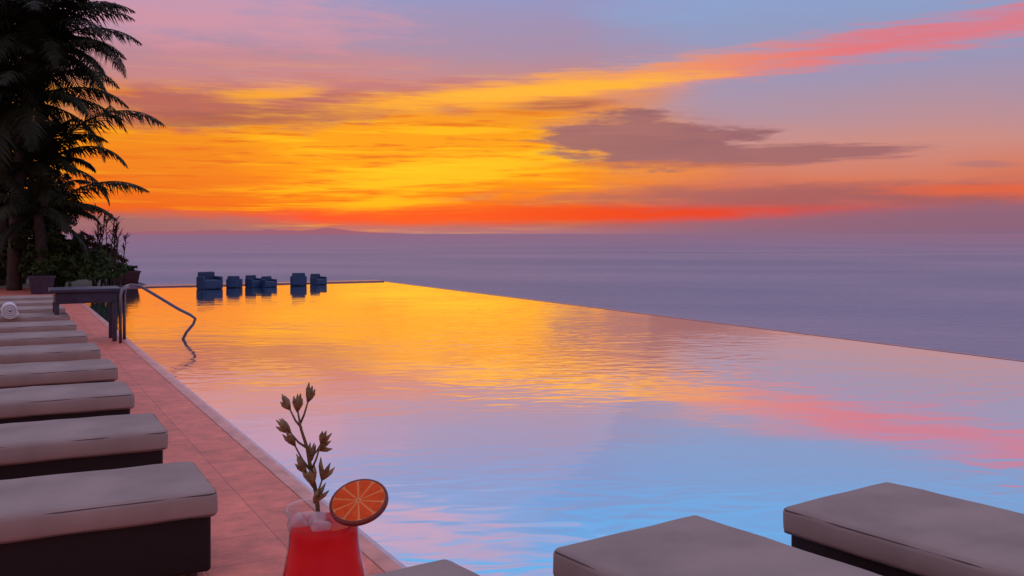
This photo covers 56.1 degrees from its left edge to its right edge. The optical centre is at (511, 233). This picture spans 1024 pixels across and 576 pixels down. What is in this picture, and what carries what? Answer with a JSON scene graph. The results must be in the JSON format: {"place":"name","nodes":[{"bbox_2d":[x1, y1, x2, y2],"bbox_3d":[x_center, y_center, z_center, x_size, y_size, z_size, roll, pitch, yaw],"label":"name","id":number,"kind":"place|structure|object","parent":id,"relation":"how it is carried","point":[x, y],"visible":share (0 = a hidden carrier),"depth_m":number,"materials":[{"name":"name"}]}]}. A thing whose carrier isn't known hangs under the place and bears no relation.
{"place":"outdoors","nodes":[
{"label":"outdoors","id":0,"kind":"place"},
{"bbox_2d":[0,62,76,283],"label":"leafy tree","id":1,"kind":"object","parent":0,"point":[28,225],"visible":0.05,"depth_m":30.49,"materials":[{"name":"green plant"}]},
{"bbox_2d":[0,287,383,575],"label":"paved deck","id":2,"kind":"structure","parent":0,"point":[250,532],"depth_m":6.29,"materials":[{"name":"tile"}]},
{"bbox_2d":[0,295,52,300],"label":"sun lounger","id":3,"kind":"object","parent":2,"relation":"on","point":[26,297],"visible":0.36,"depth_m":17.45,"materials":[{"name":"fabric"}]},
{"bbox_2d":[0,300,59,306],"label":"sun lounger","id":4,"kind":"object","parent":2,"relation":"on","point":[33,303],"visible":0.15,"depth_m":16.13,"materials":[{"name":"fabric"}]},
{"bbox_2d":[0,0,61,131],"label":"palm tree","id":5,"kind":"object","parent":2,"relation":"on","point":[33,100],"visible":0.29,"depth_m":26.45,"materials":[{"name":"green plant"}]},
{"bbox_2d":[0,305,65,313],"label":"sun lounger","id":6,"kind":"object","parent":2,"relation":"on","point":[33,309],"visible":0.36,"depth_m":14.81,"materials":[{"name":"fabric"}]},
{"bbox_2d":[0,312,69,322],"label":"sun lounger","id":7,"kind":"object","parent":2,"relation":"on","point":[32,317],"visible":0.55,"depth_m":13.46,"materials":[{"name":"fabric"}]},
{"bbox_2d":[1,302,18,318],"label":"rolled towel","id":8,"kind":"object","parent":7,"relation":"on","point":[9,310],"visible":1,"depth_m":13.02,"materials":[{"name":"white fabric"}]},
{"bbox_2d":[0,320,76,332],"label":"sun lounger","id":9,"kind":"object","parent":2,"relation":"on","point":[38,326],"visible":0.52,"depth_m":12.13,"materials":[{"name":"fabric"}]},
{"bbox_2d":[28,259,55,294],"bbox_3d":[-12.246,1.105,25.002,0.644,0.920,0.636,0,0,-28],"label":"planter box","id":10,"kind":"object","parent":2,"relation":"on","point":[39,283],"visible":1,"depth_m":24.81,"materials":[{"name":"brown ceramic"}]},
{"bbox_2d":[0,330,87,346],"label":"sun lounger","id":11,"kind":"object","parent":2,"relation":"on","point":[41,338],"visible":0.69,"depth_m":10.81,"materials":[{"name":"fabric"}]},
{"bbox_2d":[0,343,100,363],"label":"sun lounger","id":12,"kind":"object","parent":2,"relation":"on","point":[44,353],"visible":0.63,"depth_m":9.49,"materials":[{"name":"fabric"}]},
{"bbox_2d":[0,359,117,388],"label":"sun lounger","id":13,"kind":"object","parent":2,"relation":"on","point":[17,375],"visible":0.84,"depth_m":8.18,"materials":[{"name":"fabric"}]},
{"bbox_2d":[0,381,134,423],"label":"sun lounger","id":14,"kind":"object","parent":2,"relation":"on","point":[45,403],"visible":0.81,"depth_m":6.83,"materials":[{"name":"fabric"}]},
{"bbox_2d":[0,0,141,172],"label":"palm tree","id":15,"kind":"object","parent":2,"relation":"on","point":[49,14],"visible":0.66,"depth_m":27.66,"materials":[{"name":"green plant"}]},
{"bbox_2d":[0,413,167,479],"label":"sun lounger","id":16,"kind":"object","parent":2,"relation":"on","point":[51,447],"visible":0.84,"depth_m":5.51,"materials":[{"name":"fabric"}]},
{"bbox_2d":[48,286,120,340],"bbox_3d":[-6.238,1.177,14.013,0.940,0.775,0.700,0,0,-28],"label":"outdoor table","id":17,"kind":"object","parent":2,"relation":"on","point":[87,294],"visible":0.75,"depth_m":13.81,"materials":[{"name":"grey wood"}]},
{"bbox_2d":[0,461,217,575],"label":"sun lounger","id":18,"kind":"object","parent":2,"relation":"on","point":[151,520],"visible":1,"depth_m":4.19,"materials":[{"name":"fabric"}]},
{"bbox_2d":[369,559,479,575],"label":"sun lounger","id":19,"kind":"object","parent":2,"relation":"on","point":[444,567],"visible":1,"depth_m":3.29,"materials":[{"name":"fabric"}]},
{"bbox_2d":[61,228,401,233],"bbox_3d":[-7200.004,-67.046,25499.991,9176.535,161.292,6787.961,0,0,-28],"label":"distant hills","id":20,"kind":"structure","parent":0,"point":[320,231],"depth_m":24155.22,"materials":[{"name":"purple"}]},
{"bbox_2d":[276,383,388,575],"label":"cocktail glass","id":21,"kind":"object","parent":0,"point":[323,543],"visible":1,"depth_m":1.18,"materials":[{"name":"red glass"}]},
{"bbox_2d":[9,0,1023,233],"label":"sky","id":22,"kind":"structure","parent":0,"point":[379,116],"materials":[{"name":"orange"}]},
{"bbox_2d":[29,234,1023,359],"bbox_3d":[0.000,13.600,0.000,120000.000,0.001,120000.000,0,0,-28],"label":"sea","id":23,"kind":"structure","parent":0,"point":[963,293],"depth_m":344.49,"materials":[{"name":"liquid"}]},
{"bbox_2d":[0,275,145,287],"bbox_3d":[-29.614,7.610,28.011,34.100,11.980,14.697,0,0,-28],"label":"garden bed","id":24,"kind":"object","parent":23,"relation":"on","point":[82,283],"depth_m":30.55,"materials":[{"name":"green plant"}]},
{"bbox_2d":[0,0,96,285],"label":"palm tree","id":25,"kind":"object","parent":24,"relation":"on","point":[2,227],"visible":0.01,"depth_m":29.94,"materials":[{"name":"green plant"}]},
{"bbox_2d":[0,224,127,286],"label":"tropical shrub","id":26,"kind":"object","parent":24,"relation":"in","point":[67,258],"visible":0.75,"depth_m":26.04,"materials":[{"name":"green plant"}]},
{"bbox_2d":[0,19,128,290],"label":"palm tree","id":27,"kind":"object","parent":24,"relation":"in","point":[22,109],"visible":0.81,"depth_m":26.45,"materials":[{"name":"green plant"}]},
{"bbox_2d":[0,172,149,274],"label":"palm tree","id":28,"kind":"object","parent":24,"relation":"in","point":[58,207],"visible":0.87,"depth_m":25.50,"materials":[{"name":"green plant"}]},
{"bbox_2d":[0,109,165,225],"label":"palm tree","id":29,"kind":"object","parent":24,"relation":"in","point":[51,145],"visible":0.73,"depth_m":26.82,"materials":[{"name":"green plant"}]},
{"bbox_2d":[77,230,128,285],"bbox_3d":[-12.211,0.752,28.594,1.739,1.796,1.415,0,0,38],"label":"tropical shrub","id":30,"kind":"object","parent":24,"relation":"in","point":[90,238],"visible":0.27,"depth_m":28.57,"materials":[{"name":"green plant"}]},
{"bbox_2d":[92,203,129,287],"bbox_3d":[-11.715,0.349,28.022,1.293,2.566,0.582,0,0,1],"label":"dracaena plant","id":31,"kind":"object","parent":24,"relation":"in","point":[97,234],"visible":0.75,"depth_m":27.99,"materials":[{"name":"green plant"}]},
{"bbox_2d":[114,264,140,285],"bbox_3d":[-11.793,1.236,29.300,0.795,0.658,0.795,0,0,-28],"label":"planter box","id":32,"kind":"object","parent":24,"relation":"on","point":[131,275],"visible":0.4,"depth_m":29.06,"materials":[{"name":"ceramic"}]},
{"bbox_2d":[80,280,1023,575],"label":"infinity pool","id":33,"kind":"structure","parent":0,"point":[482,434],"depth_m":8.73,"materials":[{"name":"liquid"}]},
{"bbox_2d":[119,283,196,342],"bbox_3d":[-5.361,1.184,14.311,0.423,0.892,1.240,0,0,40],"label":"pool handrail","id":34,"kind":"object","parent":33,"relation":"on","point":[123,290],"visible":0.94,"depth_m":14.17,"materials":[{"name":"grey metal"}]},
{"bbox_2d":[196,271,222,289],"bbox_3d":[-8.755,1.354,27.767,0.607,0.493,0.588,0,0,-40],"label":"pool armchair","id":35,"kind":"object","parent":33,"relation":"on","point":[207,280],"visible":1,"depth_m":27.64,"materials":[{"name":"blue fabric"}]},
{"bbox_2d":[226,276,242,287],"bbox_3d":[-8.232,1.424,28.460,0.434,0.352,0.420,0,0,-8],"label":"pool armchair","id":36,"kind":"object","parent":33,"relation":"on","point":[234,281],"visible":1,"depth_m":28.26,"materials":[{"name":"blue fabric"}]},
{"bbox_2d":[245,275,260,286],"bbox_3d":[-7.727,1.424,28.761,0.420,0.352,0.433,0,0,39],"label":"pool armchair","id":37,"kind":"object","parent":33,"relation":"on","point":[252,281],"visible":1,"depth_m":28.64,"materials":[{"name":"blue fabric"}]},
{"bbox_2d":[261,276,276,286],"bbox_3d":[-7.293,1.440,28.765,0.393,0.319,0.381,0,0,-40],"label":"pool armchair","id":38,"kind":"object","parent":33,"relation":"on","point":[267,281],"visible":1,"depth_m":28.66,"materials":[{"name":"blue fabric"}]},
{"bbox_2d":[290,273,306,285],"bbox_3d":[-6.578,1.401,29.566,0.491,0.399,0.476,0,0,-14],"label":"pool armchair","id":39,"kind":"object","parent":33,"relation":"on","point":[298,279],"visible":1,"depth_m":29.34,"materials":[{"name":"blue fabric"}]},
{"bbox_2d":[310,274,326,284],"bbox_3d":[-6.077,1.431,30.094,0.403,0.338,0.416,0,0,45],"label":"pool armchair","id":40,"kind":"object","parent":33,"relation":"on","point":[316,279],"visible":1,"depth_m":30.00,"materials":[{"name":"blue fabric"}]},
{"label":"paved deck","id":41,"kind":"structure","parent":0,"visible":0},
{"bbox_2d":[553,515,881,575],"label":"sun lounger","id":42,"kind":"object","parent":41,"relation":"on","point":[694,545],"visible":1,"depth_m":3.44,"materials":[{"name":"fabric"}]},
{"bbox_2d":[783,482,1023,575],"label":"sun lounger","id":43,"kind":"object","parent":41,"relation":"on","point":[887,529],"visible":0.96,"depth_m":3.80,"materials":[{"name":"fabric"}]}
]}

